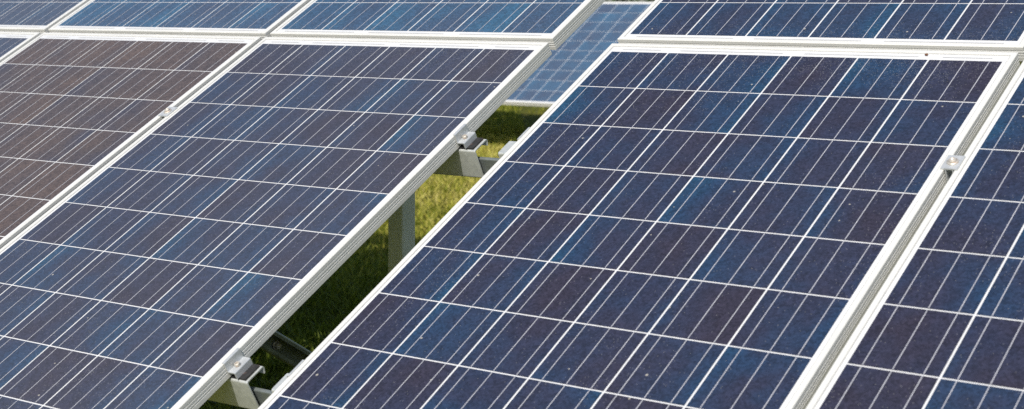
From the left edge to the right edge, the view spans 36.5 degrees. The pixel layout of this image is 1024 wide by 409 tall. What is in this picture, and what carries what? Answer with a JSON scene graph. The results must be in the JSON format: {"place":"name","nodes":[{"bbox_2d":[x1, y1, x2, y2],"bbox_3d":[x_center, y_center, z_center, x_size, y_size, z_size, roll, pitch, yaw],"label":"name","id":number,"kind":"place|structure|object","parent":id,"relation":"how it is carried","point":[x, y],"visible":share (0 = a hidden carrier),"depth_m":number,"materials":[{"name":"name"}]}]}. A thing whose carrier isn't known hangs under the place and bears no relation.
{"place":"outdoors","nodes":[
{"label":"outdoors","id":0,"kind":"place"},
{"bbox_2d":[199,61,1022,408],"bbox_3d":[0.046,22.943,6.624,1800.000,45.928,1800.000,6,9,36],"label":"ground","id":1,"kind":"structure","parent":0,"point":[535,117],"depth_m":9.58,"materials":[{"name":"green plant"}]},
{"bbox_2d":[259,192,414,367],"bbox_3d":[-0.233,0.141,4.202,0.136,2.376,2.721,6,9,36],"label":"panel support","id":2,"kind":"object","parent":1,"relation":"on","point":[401,246],"visible":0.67,"depth_m":4.09,"materials":[{"name":"metal"}]},
{"bbox_2d":[208,366,264,408],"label":"purlin rail","id":3,"kind":"object","parent":2,"relation":"on","point":[235,392],"visible":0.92,"depth_m":3.11,"materials":[{"name":"metal"}]},
{"bbox_2d":[222,348,252,378],"bbox_3d":[-0.546,0.316,3.091,0.025,0.037,0.049,6,38,36],"label":"end clamp","id":4,"kind":"object","parent":3,"relation":"attached to","point":[237,363],"visible":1,"depth_m":3.09,"materials":[{"name":"metal"}]},
{"bbox_2d":[230,364,259,380],"bbox_3d":[-0.543,0.332,3.105,0.070,0.004,0.045,5,38,36],"label":"rubber pad","id":5,"kind":"object","parent":3,"relation":"on","point":[249,372],"visible":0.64,"depth_m":3.09,"materials":[{"name":"black rubber"}]},
{"bbox_2d":[250,386,271,406],"bbox_3d":[-0.462,0.383,3.084,0.400,0.050,0.032,5,38,36],"label":"rail splice","id":6,"kind":"object","parent":3,"relation":"attached to","point":[261,396],"visible":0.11,"depth_m":3.09,"materials":[{"name":"metal"}]},
{"bbox_2d":[433,139,487,177],"bbox_3d":[-2.573,-0.347,5.460,6.219,0.078,0.054,5,38,36],"label":"purlin rail","id":7,"kind":"object","parent":2,"relation":"on","point":[462,162],"visible":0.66,"depth_m":3.65,"materials":[{"name":"metal"}]},
{"bbox_2d":[0,32,40,61],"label":"solar panel","id":8,"kind":"object","parent":7,"relation":"on","point":[11,43],"visible":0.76,"depth_m":5.07,"materials":[{"name":"blue glass"}]},
{"bbox_2d":[0,33,260,248],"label":"solar panel","id":9,"kind":"object","parent":7,"relation":"on","point":[77,110],"visible":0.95,"depth_m":4.43,"materials":[{"name":"blue glass"}]},
{"bbox_2d":[158,107,176,118],"bbox_3d":[-0.930,-0.243,4.217,0.033,0.038,0.045,5,38,36],"label":"clamp","id":10,"kind":"object","parent":7,"relation":"attached to","point":[168,111],"visible":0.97,"depth_m":4.21,"materials":[{"name":"metal"}]},
{"bbox_2d":[0,37,551,408],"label":"solar panel","id":11,"kind":"object","parent":7,"relation":"on","point":[251,201],"visible":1,"depth_m":3.62,"materials":[{"name":"blue glass"}]},
{"bbox_2d":[453,124,476,148],"bbox_3d":[-0.110,-0.160,3.631,0.025,0.037,0.049,5,38,36],"label":"end clamp","id":12,"kind":"object","parent":7,"relation":"attached to","point":[462,134],"visible":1,"depth_m":3.63,"materials":[{"name":"metal"}]},
{"bbox_2d":[458,138,482,149],"bbox_3d":[-0.107,-0.144,3.645,0.070,0.004,0.045,5,38,36],"label":"rubber pad","id":13,"kind":"object","parent":7,"relation":"on","point":[474,143],"visible":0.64,"depth_m":3.63,"materials":[{"name":"black rubber"}]},
{"bbox_2d":[477,156,499,174],"bbox_3d":[-0.025,-0.093,3.625,0.400,0.050,0.032,5,38,36],"label":"rail splice","id":14,"kind":"object","parent":7,"relation":"attached to","point":[487,164],"visible":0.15,"depth_m":3.63,"materials":[{"name":"metal"}]},
{"bbox_2d":[605,0,654,1],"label":"hedge","id":15,"kind":"object","parent":1,"relation":"on","point":[629,0],"depth_m":24.20,"materials":[{"name":"green plant"}]},
{"bbox_3d":[1.325,0.290,3.046,0.087,2.363,2.721,6,9,36],"label":"panel support","id":16,"kind":"object","parent":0,"visible":0},
{"bbox_2d":[272,373,288,392],"bbox_3d":[0.410,0.462,2.419,2.130,0.078,0.054,6,38,36],"label":"purlin rail","id":17,"kind":"object","parent":16,"relation":"on","point":[279,383],"visible":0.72,"depth_m":3.02,"materials":[{"name":"metal"}]},
{"bbox_2d":[287,360,304,377],"bbox_3d":[-0.417,0.328,2.993,0.025,0.037,0.049,6,38,36],"label":"end clamp","id":18,"kind":"object","parent":17,"relation":"attached to","point":[294,369],"visible":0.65,"depth_m":2.97,"materials":[{"name":"metal"}]},
{"bbox_2d":[498,141,516,157],"bbox_3d":[0.849,-0.015,2.956,2.140,0.078,0.054,6,38,36],"label":"purlin rail","id":19,"kind":"object","parent":16,"relation":"on","point":[505,148],"visible":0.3,"depth_m":3.56,"materials":[{"name":"metal"}]},
{"bbox_2d":[517,127,529,140],"bbox_3d":[0.024,-0.147,3.523,0.025,0.037,0.049,6,38,36],"label":"end clamp","id":20,"kind":"object","parent":19,"relation":"attached to","point":[526,130],"visible":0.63,"depth_m":3.51,"materials":[{"name":"metal"}]},
{"bbox_2d":[258,43,1019,408],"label":"solar panel","id":21,"kind":"object","parent":19,"relation":"on","point":[670,227],"visible":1,"depth_m":2.99,"materials":[{"name":"blue glass"}]},
{"bbox_2d":[806,60,1023,408],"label":"solar panel","id":22,"kind":"object","parent":19,"relation":"on","point":[940,325],"visible":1,"depth_m":2.57,"materials":[{"name":"blue glass"}]},
{"bbox_2d":[940,155,965,181],"bbox_3d":[0.829,-0.070,2.916,0.033,0.038,0.045,6,38,36],"label":"clamp","id":23,"kind":"object","parent":19,"relation":"attached to","point":[951,164],"visible":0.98,"depth_m":2.91,"materials":[{"name":"metal"}]},
{"label":"purlin rail","id":24,"kind":"object","parent":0,"visible":0},
{"bbox_2d":[0,0,89,33],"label":"solar panel","id":25,"kind":"object","parent":24,"relation":"on","point":[41,16],"visible":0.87,"depth_m":5.24,"materials":[{"name":"blue glass"}]},
{"bbox_2d":[48,0,310,39],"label":"solar panel","id":26,"kind":"object","parent":24,"relation":"on","point":[262,19],"visible":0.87,"depth_m":4.82,"materials":[{"name":"blue glass"}]},
{"bbox_2d":[270,0,604,49],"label":"solar panel","id":27,"kind":"object","parent":24,"relation":"on","point":[555,24],"visible":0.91,"depth_m":4.21,"materials":[{"name":"blue glass"}]},
{"label":"purlin rail","id":28,"kind":"object","parent":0,"visible":0},
{"bbox_2d":[617,0,1023,60],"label":"solar panel","id":29,"kind":"object","parent":28,"relation":"on","point":[970,25],"visible":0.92,"depth_m":3.52,"materials":[{"name":"blue glass"}]},
{"label":"purlin rail","id":30,"kind":"object","parent":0,"visible":0},
{"bbox_2d":[502,2,652,106],"bbox_3d":[0.549,-1.304,13.262,0.992,0.034,1.668,5,38,34],"label":"solar panel","id":31,"kind":"object","parent":30,"relation":"on","point":[571,59],"visible":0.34,"depth_m":13.19,"materials":[{"name":"blue glass"}]}
]}

